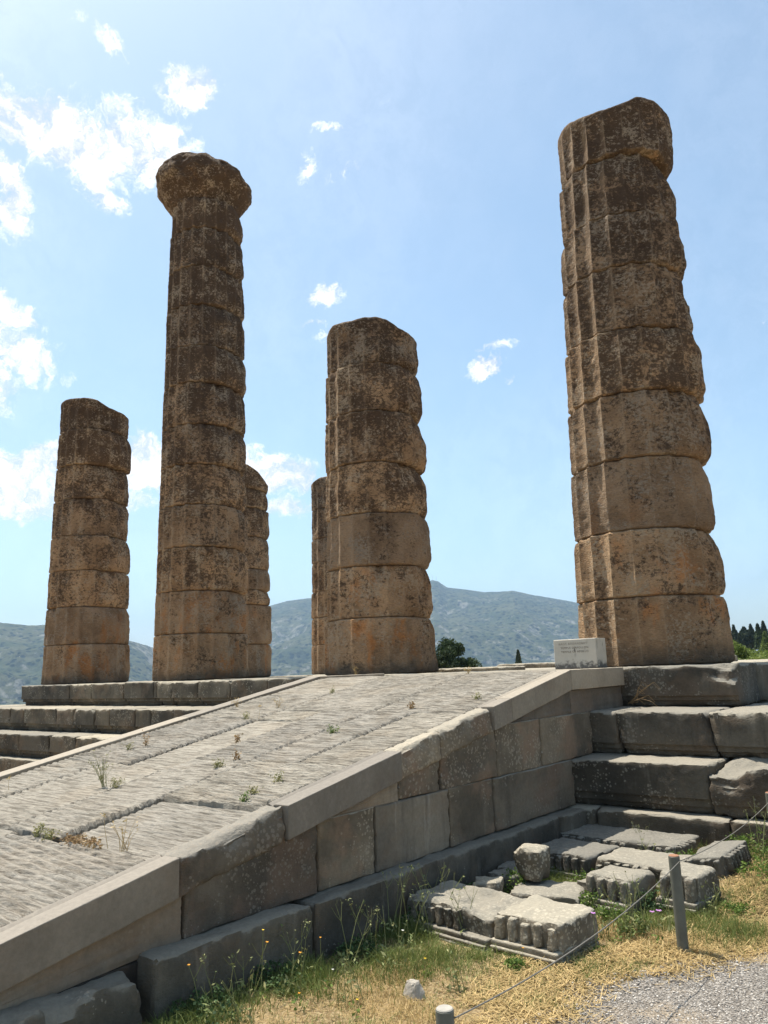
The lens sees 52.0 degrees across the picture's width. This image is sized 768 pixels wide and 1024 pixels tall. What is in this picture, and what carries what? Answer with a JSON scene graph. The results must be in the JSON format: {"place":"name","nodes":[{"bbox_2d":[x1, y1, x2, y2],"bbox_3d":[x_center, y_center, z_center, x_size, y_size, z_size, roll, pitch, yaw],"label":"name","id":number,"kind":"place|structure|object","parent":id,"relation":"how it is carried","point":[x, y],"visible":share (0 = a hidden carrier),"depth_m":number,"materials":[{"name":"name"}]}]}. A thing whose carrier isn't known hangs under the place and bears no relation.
{"place":"outdoors","nodes":[
{"label":"outdoors","id":0,"kind":"place"},
{"bbox_2d":[0,580,579,704],"bbox_3d":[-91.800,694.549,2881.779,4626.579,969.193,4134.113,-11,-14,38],"label":"mountain range","id":1,"kind":"structure","parent":0,"point":[490,629],"depth_m":2320.44,"materials":[{"name":"stone"}]},
{"bbox_2d":[0,0,767,651],"label":"sky","id":2,"kind":"structure","parent":0,"point":[398,160],"materials":[{"name":"blue"}]},
{"bbox_2d":[141,845,767,1023],"bbox_3d":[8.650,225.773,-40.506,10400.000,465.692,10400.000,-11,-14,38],"label":"ground","id":3,"kind":"structure","parent":0,"point":[319,1012],"depth_m":3.85,"materials":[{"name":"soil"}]},
{"bbox_2d":[185,954,219,1022],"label":"tall weed","id":4,"kind":"object","parent":3,"relation":"on","point":[208,1006],"visible":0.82,"depth_m":3.57,"materials":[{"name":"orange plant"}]},
{"bbox_2d":[166,985,241,1023],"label":"leafy weed","id":5,"kind":"object","parent":3,"relation":"on","point":[195,1002],"visible":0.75,"depth_m":3.56,"materials":[{"name":"green plant"}]},
{"bbox_2d":[220,960,266,1023],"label":"tall weed","id":6,"kind":"object","parent":3,"relation":"on","point":[241,1010],"visible":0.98,"depth_m":3.52,"materials":[{"name":"plant"}]},
{"bbox_2d":[222,941,268,1000],"bbox_3d":[-0.663,2.215,3.792,0.239,0.294,0.196,-11,-14,38],"label":"tall weed","id":7,"kind":"object","parent":3,"relation":"on","point":[243,981],"visible":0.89,"depth_m":3.79,"materials":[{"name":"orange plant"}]},
{"bbox_2d":[248,929,268,997],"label":"wild flower","id":8,"kind":"object","parent":3,"relation":"on","point":[261,992],"visible":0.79,"depth_m":3.81,"materials":[{"name":"green plant"}]},
{"bbox_2d":[247,959,306,996],"bbox_3d":[-0.540,2.342,3.949,0.319,0.158,0.308,-11,-14,38],"label":"leafy weed","id":9,"kind":"object","parent":3,"relation":"on","point":[271,962],"visible":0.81,"depth_m":3.95,"materials":[{"name":"green plant"}]},
{"bbox_2d":[272,934,306,998],"bbox_3d":[-0.432,2.257,3.820,0.189,0.353,0.196,-8,-13,26],"label":"tall weed","id":10,"kind":"object","parent":3,"relation":"on","point":[287,989],"visible":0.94,"depth_m":3.82,"materials":[{"name":"green plant"}]},
{"bbox_2d":[280,919,312,975],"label":"tall weed","id":11,"kind":"object","parent":3,"relation":"on","point":[301,946],"visible":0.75,"depth_m":4.07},
{"bbox_2d":[291,989,305,1012],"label":"wild flower","id":12,"kind":"object","parent":3,"relation":"on","point":[296,998],"visible":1,"depth_m":3.63,"materials":[{"name":"green plant"}]},
{"bbox_2d":[0,667,624,1023],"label":"stone ramp","id":13,"kind":"structure","parent":3,"relation":"on","point":[453,775],"depth_m":4.95,"materials":[{"name":"stone"}]},
{"bbox_2d":[32,822,45,836],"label":"joint weed","id":14,"kind":"object","parent":13,"relation":"on","point":[37,830],"visible":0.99,"depth_m":4.59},
{"bbox_2d":[41,825,59,840],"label":"joint weed","id":15,"kind":"object","parent":13,"relation":"on","point":[49,836],"visible":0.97,"depth_m":4.52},
{"bbox_2d":[52,830,102,849],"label":"joint weed","id":16,"kind":"object","parent":13,"relation":"on","point":[73,839],"visible":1,"depth_m":4.34,"materials":[{"name":"plant"}]},
{"bbox_2d":[88,750,113,786],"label":"joint weed","id":17,"kind":"object","parent":13,"relation":"on","point":[101,776],"visible":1,"depth_m":5.59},
{"bbox_2d":[108,776,125,787],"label":"joint weed","id":18,"kind":"object","parent":13,"relation":"on","point":[114,784],"visible":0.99,"depth_m":5.50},
{"bbox_2d":[109,816,138,851],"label":"joint weed","id":19,"kind":"object","parent":13,"relation":"on","point":[123,843],"visible":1,"depth_m":4.11,"materials":[{"name":"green plant"}]},
{"bbox_2d":[141,729,149,745],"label":"joint weed","id":20,"kind":"object","parent":13,"relation":"on","point":[146,743],"visible":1,"depth_m":6.79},
{"bbox_2d":[212,758,226,767],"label":"joint weed","id":21,"kind":"object","parent":13,"relation":"on","point":[216,764],"visible":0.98,"depth_m":5.62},
{"bbox_2d":[232,750,241,759],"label":"joint weed","id":22,"kind":"object","parent":13,"relation":"on","point":[236,757],"visible":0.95,"depth_m":5.75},
{"bbox_2d":[234,733,243,742],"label":"joint weed","id":23,"kind":"object","parent":13,"relation":"on","point":[237,738],"visible":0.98,"depth_m":6.41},
{"bbox_2d":[238,790,253,801],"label":"joint weed","id":24,"kind":"object","parent":13,"relation":"on","point":[243,799],"visible":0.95,"depth_m":4.67,"materials":[{"name":"green plant"}]},
{"bbox_2d":[245,786,263,793],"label":"joint weed","id":25,"kind":"object","parent":13,"relation":"on","point":[253,791],"visible":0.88,"depth_m":4.80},
{"bbox_2d":[268,771,283,781],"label":"joint weed","id":26,"kind":"object","parent":13,"relation":"on","point":[277,779],"visible":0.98,"depth_m":4.99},
{"bbox_2d":[307,937,325,978],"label":"wild flower","id":27,"kind":"object","parent":3,"relation":"on","point":[308,975],"visible":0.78,"depth_m":3.98,"materials":[{"name":"green plant"}]},
{"bbox_2d":[324,969,334,992],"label":"wild flower","id":28,"kind":"object","parent":3,"relation":"on","point":[328,985],"visible":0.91,"depth_m":3.85,"materials":[{"name":"green plant"}]},
{"bbox_2d":[328,950,365,1010],"bbox_3d":[-0.157,2.241,3.697,0.161,0.302,0.170,-11,-14,38],"label":"tall weed","id":29,"kind":"object","parent":3,"relation":"on","point":[344,970],"visible":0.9,"depth_m":3.71,"materials":[{"name":"plant"}]},
{"bbox_2d":[331,898,371,972],"bbox_3d":[-0.172,2.269,4.217,0.230,0.400,0.153,-1,-11,-3],"label":"tall weed","id":30,"kind":"object","parent":3,"relation":"on","point":[343,954],"visible":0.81,"depth_m":4.19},
{"bbox_2d":[349,999,360,1018],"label":"wild flower","id":31,"kind":"object","parent":3,"relation":"on","point":[358,1009],"visible":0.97,"depth_m":3.56,"materials":[{"name":"green plant"}]},
{"bbox_2d":[332,930,382,963],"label":"leafy weed","id":32,"kind":"object","parent":3,"relation":"on","point":[370,947],"visible":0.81,"depth_m":4.36,"materials":[{"name":"green plant"}]},
{"bbox_2d":[351,905,384,954],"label":"tall weed","id":33,"kind":"object","parent":3,"relation":"on","point":[369,927],"visible":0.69,"depth_m":4.42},
{"bbox_2d":[0,659,767,847],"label":"temple platform","id":34,"kind":"structure","parent":3,"relation":"on","point":[688,754],"depth_m":7.42,"materials":[{"name":"grey stone"}]},
{"bbox_2d":[41,398,131,684],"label":"stone column","id":35,"kind":"structure","parent":34,"relation":"on","point":[86,632],"depth_m":16.70,"materials":[{"name":"stone"}]},
{"bbox_2d":[152,152,251,680],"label":"stone column","id":36,"kind":"structure","parent":34,"relation":"on","point":[201,610],"depth_m":14.63,"materials":[{"name":"stone"}]},
{"bbox_2d":[242,464,271,676],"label":"stone column","id":37,"kind":"structure","parent":34,"relation":"on","point":[256,596],"depth_m":19.89,"materials":[{"name":"stone"}]},
{"bbox_2d":[311,476,327,674],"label":"stone column","id":38,"kind":"structure","parent":34,"relation":"on","point":[319,566],"depth_m":22.87,"materials":[{"name":"stone"}]},
{"bbox_2d":[324,317,438,675],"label":"stone column","id":39,"kind":"structure","parent":34,"relation":"on","point":[379,601],"depth_m":11.57,"materials":[{"name":"stone"}]},
{"bbox_2d":[554,638,606,668],"bbox_3d":[2.084,1.507,8.368,0.482,0.311,0.253,-11,-14,38],"label":"inscribed block","id":40,"kind":"object","parent":34,"relation":"on","point":[584,653],"depth_m":8.25,"materials":[{"name":"stone"}]},
{"bbox_2d":[628,682,658,706],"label":"dry twig","id":41,"kind":"object","parent":34,"relation":"on","point":[632,701],"visible":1,"depth_m":8.02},
{"bbox_2d":[558,97,734,666],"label":"stone column","id":42,"kind":"structure","parent":34,"relation":"on","point":[650,578],"depth_m":9.13,"materials":[{"name":"stone"}]},
{"bbox_2d":[374,907,406,968],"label":"tall weed","id":43,"kind":"object","parent":3,"relation":"on","point":[384,954],"visible":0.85,"depth_m":4.16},
{"bbox_2d":[378,864,413,938],"bbox_3d":[0.071,2.336,4.716,0.225,0.428,0.177,-3,-11,3],"label":"tall weed","id":44,"kind":"object","parent":3,"relation":"on","point":[389,929],"visible":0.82,"depth_m":4.73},
{"bbox_2d":[400,905,427,925],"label":"leafy weed","id":45,"kind":"object","parent":3,"relation":"on","point":[417,915],"visible":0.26,"depth_m":4.80,"materials":[{"name":"green plant"}]},
{"bbox_2d":[403,979,425,1000],"bbox_3d":[0.145,2.321,3.815,0.117,0.109,0.092,-11,-14,38],"label":"loose rock","id":46,"kind":"object","parent":3,"relation":"on","point":[413,988],"visible":0.82,"depth_m":3.79,"materials":[{"name":"stone"}]},
{"bbox_2d":[398,867,431,953],"bbox_3d":[0.152,2.259,4.416,0.160,0.458,0.340,3,-12,-23],"label":"tall weed","id":47,"kind":"object","parent":3,"relation":"on","point":[408,941],"visible":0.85,"depth_m":4.41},
{"bbox_2d":[410,883,436,940],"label":"tall weed","id":48,"kind":"object","parent":3,"relation":"on","point":[422,910],"visible":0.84,"depth_m":4.66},
{"bbox_2d":[419,958,431,978],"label":"wild flower","id":49,"kind":"object","parent":3,"relation":"on","point":[422,966],"visible":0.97,"depth_m":4.02,"materials":[{"name":"green plant"}]},
{"bbox_2d":[423,862,449,892],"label":"tall weed","id":50,"kind":"object","parent":3,"relation":"on","point":[443,868],"visible":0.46,"depth_m":4.97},
{"bbox_2d":[409,863,464,898],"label":"tall weed","id":51,"kind":"object","parent":3,"relation":"on","point":[425,878],"visible":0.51,"depth_m":4.83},
{"bbox_2d":[435,1004,454,1023],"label":"barrier post","id":52,"kind":"object","parent":3,"relation":"on","point":[444,1013],"visible":1,"depth_m":2.52,"materials":[{"name":"paint"}]},
{"bbox_2d":[138,840,767,1023],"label":"green grass","id":53,"kind":"structure","parent":3,"relation":"on","point":[440,949],"depth_m":4.17,"materials":[{"name":"plant"}]},
{"bbox_2d":[439,945,471,993],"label":"tall weed","id":54,"kind":"object","parent":3,"relation":"on","point":[449,986],"visible":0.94,"depth_m":3.88,"materials":[{"name":"plant"}]},
{"bbox_2d":[435,636,482,668],"bbox_3d":[3.043,7.543,35.158,2.969,3.970,2.784,-11,-14,38],"label":"juniper tree","id":55,"kind":"object","parent":3,"relation":"on","point":[449,651],"visible":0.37,"depth_m":34.82,"materials":[{"name":"green plant"}]},
{"bbox_2d":[448,883,477,932],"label":"tall weed","id":56,"kind":"object","parent":3,"relation":"on","point":[461,931],"visible":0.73,"depth_m":4.59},
{"bbox_2d":[401,880,526,951],"bbox_3d":[0.503,2.459,4.808,0.515,0.226,0.707,9,-16,-43],"label":"carved fragment","id":57,"kind":"object","parent":3,"relation":"on","point":[478,917],"visible":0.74,"depth_m":4.70,"materials":[{"name":"stone"}]},
{"bbox_2d":[472,876,503,891],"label":"stone fragment","id":58,"kind":"object","parent":3,"relation":"on","point":[496,883],"visible":0.41,"depth_m":5.24,"materials":[{"name":"stone"}]},
{"bbox_2d":[497,861,514,869],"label":"stone fragment","id":59,"kind":"object","parent":3,"relation":"on","point":[506,864],"visible":0.21,"depth_m":5.74,"materials":[{"name":"stone"}]},
{"bbox_2d":[488,865,538,893],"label":"stone fragment","id":60,"kind":"object","parent":3,"relation":"on","point":[496,873],"visible":0.3,"depth_m":5.47,"materials":[{"name":"stone"}]},
{"bbox_2d":[502,867,525,893],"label":"leafy weed","id":61,"kind":"object","parent":3,"relation":"on","point":[511,872],"visible":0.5,"depth_m":5.39,"materials":[{"name":"green plant"}]},
{"bbox_2d":[502,954,529,972],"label":"leafy weed","id":62,"kind":"object","parent":3,"relation":"on","point":[516,961],"visible":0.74,"depth_m":4.09,"materials":[{"name":"green plant"}]},
{"bbox_2d":[515,650,521,663],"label":"cypress tree","id":63,"kind":"object","parent":3,"relation":"on","point":[518,658],"visible":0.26,"depth_m":58.09,"materials":[{"name":"green plant"}]},
{"bbox_2d":[490,895,598,966],"bbox_3d":[0.900,2.358,4.423,0.445,0.242,0.488,-13,-15,42],"label":"carved fragment","id":64,"kind":"object","parent":3,"relation":"on","point":[541,927],"visible":0.93,"depth_m":4.32,"materials":[{"name":"stone"}]},
{"bbox_2d":[510,880,585,903],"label":"stone fragment","id":65,"kind":"object","parent":3,"relation":"on","point":[565,892],"visible":0.52,"depth_m":5.16,"materials":[{"name":"stone"}]},
{"bbox_2d":[513,843,549,881],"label":"stone fragment","id":66,"kind":"object","parent":65,"relation":"on","point":[532,862],"visible":0.99,"depth_m":5.37,"materials":[{"name":"stone"}]},
{"bbox_2d":[352,854,767,1023],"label":"fallen straw","id":67,"kind":"object","parent":3,"relation":"on","point":[527,1009],"visible":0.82,"depth_m":4.01,"materials":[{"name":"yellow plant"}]},
{"bbox_2d":[541,837,619,880],"bbox_3d":[1.439,2.670,6.019,0.554,0.223,0.565,9,-16,-44],"label":"carved fragment","id":68,"kind":"object","parent":3,"relation":"on","point":[567,854],"visible":0.57,"depth_m":5.86,"materials":[{"name":"stone"}]},
{"bbox_2d":[577,878,586,894],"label":"stone fragment","id":69,"kind":"object","parent":3,"relation":"on","point":[582,883],"visible":0.09,"depth_m":5.27,"materials":[{"name":"stone"}]},
{"bbox_2d":[570,868,594,881],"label":"leafy weed","id":70,"kind":"object","parent":3,"relation":"on","point":[583,873],"visible":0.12,"depth_m":5.61,"materials":[{"name":"green plant"}]},
{"bbox_2d":[578,889,602,910],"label":"leafy weed","id":71,"kind":"object","parent":3,"relation":"on","point":[589,896],"visible":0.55,"depth_m":5.03,"materials":[{"name":"green plant"}]},
{"bbox_2d":[591,912,604,952],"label":"wild flower","id":72,"kind":"object","parent":3,"relation":"on","point":[593,913],"visible":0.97,"depth_m":4.29,"materials":[{"name":"green plant"}]},
{"bbox_2d":[581,884,617,938],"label":"tall weed","id":73,"kind":"object","parent":3,"relation":"on","point":[603,926],"visible":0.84,"depth_m":4.53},
{"bbox_2d":[595,901,630,923],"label":"leafy weed","id":74,"kind":"object","parent":3,"relation":"on","point":[607,913],"visible":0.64,"depth_m":4.83,"materials":[{"name":"green plant"}]},
{"bbox_2d":[609,922,621,944],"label":"wild flower","id":75,"kind":"object","parent":3,"relation":"on","point":[615,939],"visible":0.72,"depth_m":4.42,"materials":[{"name":"green plant"}]},
{"bbox_2d":[583,865,656,916],"bbox_3d":[1.529,2.470,5.121,0.395,0.249,0.343,9,-15,-42],"label":"carved fragment","id":76,"kind":"object","parent":3,"relation":"on","point":[596,879],"visible":0.77,"depth_m":5.05,"materials":[{"name":"stone"}]},
{"bbox_2d":[600,880,640,938],"bbox_3d":[1.368,2.304,4.512,0.239,0.350,0.156,4,-13,-27],"label":"tall weed","id":77,"kind":"object","parent":3,"relation":"on","point":[628,924],"visible":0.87,"depth_m":4.50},
{"bbox_2d":[611,871,640,925],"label":"tall weed","id":78,"kind":"object","parent":3,"relation":"on","point":[620,893],"visible":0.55,"depth_m":4.66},
{"bbox_2d":[561,823,700,854],"bbox_3d":[1.961,2.709,6.457,1.162,0.165,0.617,-12,-15,42],"label":"carved fragment","id":79,"kind":"object","parent":3,"relation":"on","point":[630,838],"visible":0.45,"depth_m":6.30,"materials":[{"name":"stone"}]},
{"bbox_2d":[613,908,650,938],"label":"leafy weed","id":80,"kind":"object","parent":3,"relation":"on","point":[626,929],"visible":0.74,"depth_m":4.54,"materials":[{"name":"green plant"}]},
{"bbox_2d":[624,871,651,932],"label":"tall weed","id":81,"kind":"object","parent":3,"relation":"on","point":[636,925],"visible":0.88,"depth_m":4.54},
{"bbox_2d":[595,847,691,886],"bbox_3d":[1.875,2.579,5.634,0.626,0.220,0.528,-11,-14,38],"label":"carved fragment","id":82,"kind":"object","parent":3,"relation":"on","point":[655,863],"visible":0.22,"depth_m":5.63,"materials":[{"name":"stone"}]},
{"bbox_2d":[636,888,669,914],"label":"leafy weed","id":83,"kind":"object","parent":3,"relation":"on","point":[650,901],"visible":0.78,"depth_m":4.94,"materials":[{"name":"green plant"}]},
{"bbox_2d":[648,909,662,942],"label":"wild flower","id":84,"kind":"object","parent":3,"relation":"on","point":[657,935],"visible":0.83,"depth_m":4.39,"materials":[{"name":"green plant"}]},
{"bbox_2d":[658,882,687,932],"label":"tall weed","id":85,"kind":"object","parent":3,"relation":"on","point":[669,922],"visible":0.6,"depth_m":4.56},
{"bbox_2d":[668,854,688,953],"bbox_3d":[1.604,2.163,4.277,0.060,0.564,0.060,-11,-14,38],"label":"barrier post","id":86,"kind":"object","parent":3,"relation":"on","point":[679,908],"visible":0.91,"depth_m":4.26,"materials":[{"name":"metal"}]},
{"bbox_2d":[454,803,767,1018],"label":"barrier rope","id":87,"kind":"object","parent":86,"relation":"attached to","point":[463,1013],"visible":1,"depth_m":3.27,"materials":[{"name":"fabric"}]},
{"bbox_2d":[656,862,720,915],"bbox_3d":[1.935,2.418,5.012,0.396,0.280,0.283,9,-16,-44],"label":"carved fragment","id":88,"kind":"object","parent":3,"relation":"on","point":[695,877],"visible":0.69,"depth_m":4.94,"materials":[{"name":"stone"}]},
{"bbox_2d":[699,881,723,916],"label":"tall weed","id":89,"kind":"object","parent":3,"relation":"on","point":[714,902],"visible":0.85,"depth_m":4.78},
{"bbox_2d":[686,840,751,879],"bbox_3d":[2.386,2.502,5.564,0.482,0.308,0.318,7,-15,-39],"label":"carved fragment","id":90,"kind":"object","parent":3,"relation":"on","point":[723,858],"visible":0.66,"depth_m":5.48,"materials":[{"name":"stone"}]},
{"bbox_2d":[731,624,737,644],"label":"cypress tree","id":91,"kind":"object","parent":3,"relation":"on","point":[734,634],"visible":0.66,"depth_m":135.44,"materials":[{"name":"green plant"}]},
{"bbox_2d":[720,899,757,915],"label":"leafy weed","id":92,"kind":"object","parent":3,"relation":"on","point":[737,910],"visible":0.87,"depth_m":4.81,"materials":[{"name":"green plant"}]},
{"bbox_2d":[725,832,754,850],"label":"leafy weed","id":93,"kind":"object","parent":3,"relation":"on","point":[732,838],"visible":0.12,"depth_m":5.97,"materials":[{"name":"green plant"}]},
{"bbox_2d":[737,632,742,645],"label":"cypress tree","id":94,"kind":"object","parent":3,"relation":"on","point":[739,638],"visible":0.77,"depth_m":133.23,"materials":[{"name":"green plant"}]},
{"bbox_2d":[737,626,752,648],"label":"cypress tree","id":95,"kind":"object","parent":3,"relation":"on","point":[745,636],"visible":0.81,"depth_m":134.06,"materials":[{"name":"green plant"}]},
{"bbox_2d":[734,644,765,659],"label":"green shrub","id":96,"kind":"object","parent":3,"relation":"on","point":[742,652],"visible":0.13,"depth_m":25.90,"materials":[{"name":"green plant"}]},
{"bbox_2d":[734,857,767,884],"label":"leafy weed","id":97,"kind":"object","parent":3,"relation":"on","point":[756,867],"visible":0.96,"depth_m":5.31,"materials":[{"name":"green plant"}]},
{"bbox_2d":[748,623,754,649],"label":"cypress tree","id":98,"kind":"object","parent":3,"relation":"on","point":[751,631],"visible":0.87,"depth_m":134.26,"materials":[{"name":"green plant"}]},
{"bbox_2d":[738,650,767,659],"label":"green shrub","id":99,"kind":"object","parent":3,"relation":"on","point":[760,656],"visible":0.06,"depth_m":24.75,"materials":[{"name":"green plant"}]},
{"bbox_2d":[739,828,767,861],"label":"leafy weed","id":100,"kind":"object","parent":3,"relation":"on","point":[756,851],"visible":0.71,"depth_m":5.68,"materials":[{"name":"green plant"}]},
{"bbox_2d":[743,810,766,851],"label":"tall weed","id":101,"kind":"object","parent":3,"relation":"on","point":[760,842],"visible":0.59,"depth_m":5.84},
{"bbox_2d":[747,648,766,652],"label":"green shrub","id":102,"kind":"object","parent":3,"relation":"on","point":[753,650],"visible":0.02,"depth_m":27.64,"materials":[{"name":"green plant"}]},
{"bbox_2d":[752,623,762,649],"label":"conifer tree","id":103,"kind":"object","parent":3,"relation":"on","point":[757,637],"visible":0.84,"depth_m":126.66,"materials":[{"name":"green plant"}]},
{"bbox_2d":[748,796,767,857],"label":"tall weed","id":104,"kind":"object","parent":3,"relation":"on","point":[764,823],"visible":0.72,"depth_m":5.75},
{"bbox_2d":[759,631,767,650],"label":"conifer tree","id":105,"kind":"object","parent":3,"relation":"on","point":[764,642],"visible":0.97,"depth_m":106.61,"materials":[{"name":"green plant"}]},
{"bbox_2d":[760,621,767,635],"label":"cypress tree","id":106,"kind":"object","parent":3,"relation":"on","point":[763,626],"visible":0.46,"depth_m":130.24,"materials":[{"name":"green plant"}]},
{"bbox_2d":[429,666,524,672],"bbox_3d":[1.284,2.501,12.428,1.711,0.101,0.816,-11,-14,38],"label":"fallen slab","id":107,"kind":"object","parent":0,"point":[458,669],"depth_m":11.96,"materials":[{"name":"stone"}]},
{"bbox_2d":[497,662,554,667],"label":"fallen slab","id":108,"kind":"structure","parent":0,"point":[541,665],"depth_m":19.50,"materials":[{"name":"stone"}]},
{"bbox_2d":[507,946,767,1023],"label":"gravel path","id":109,"kind":"structure","parent":0,"point":[709,997],"depth_m":3.68,"materials":[{"name":"gravel"}]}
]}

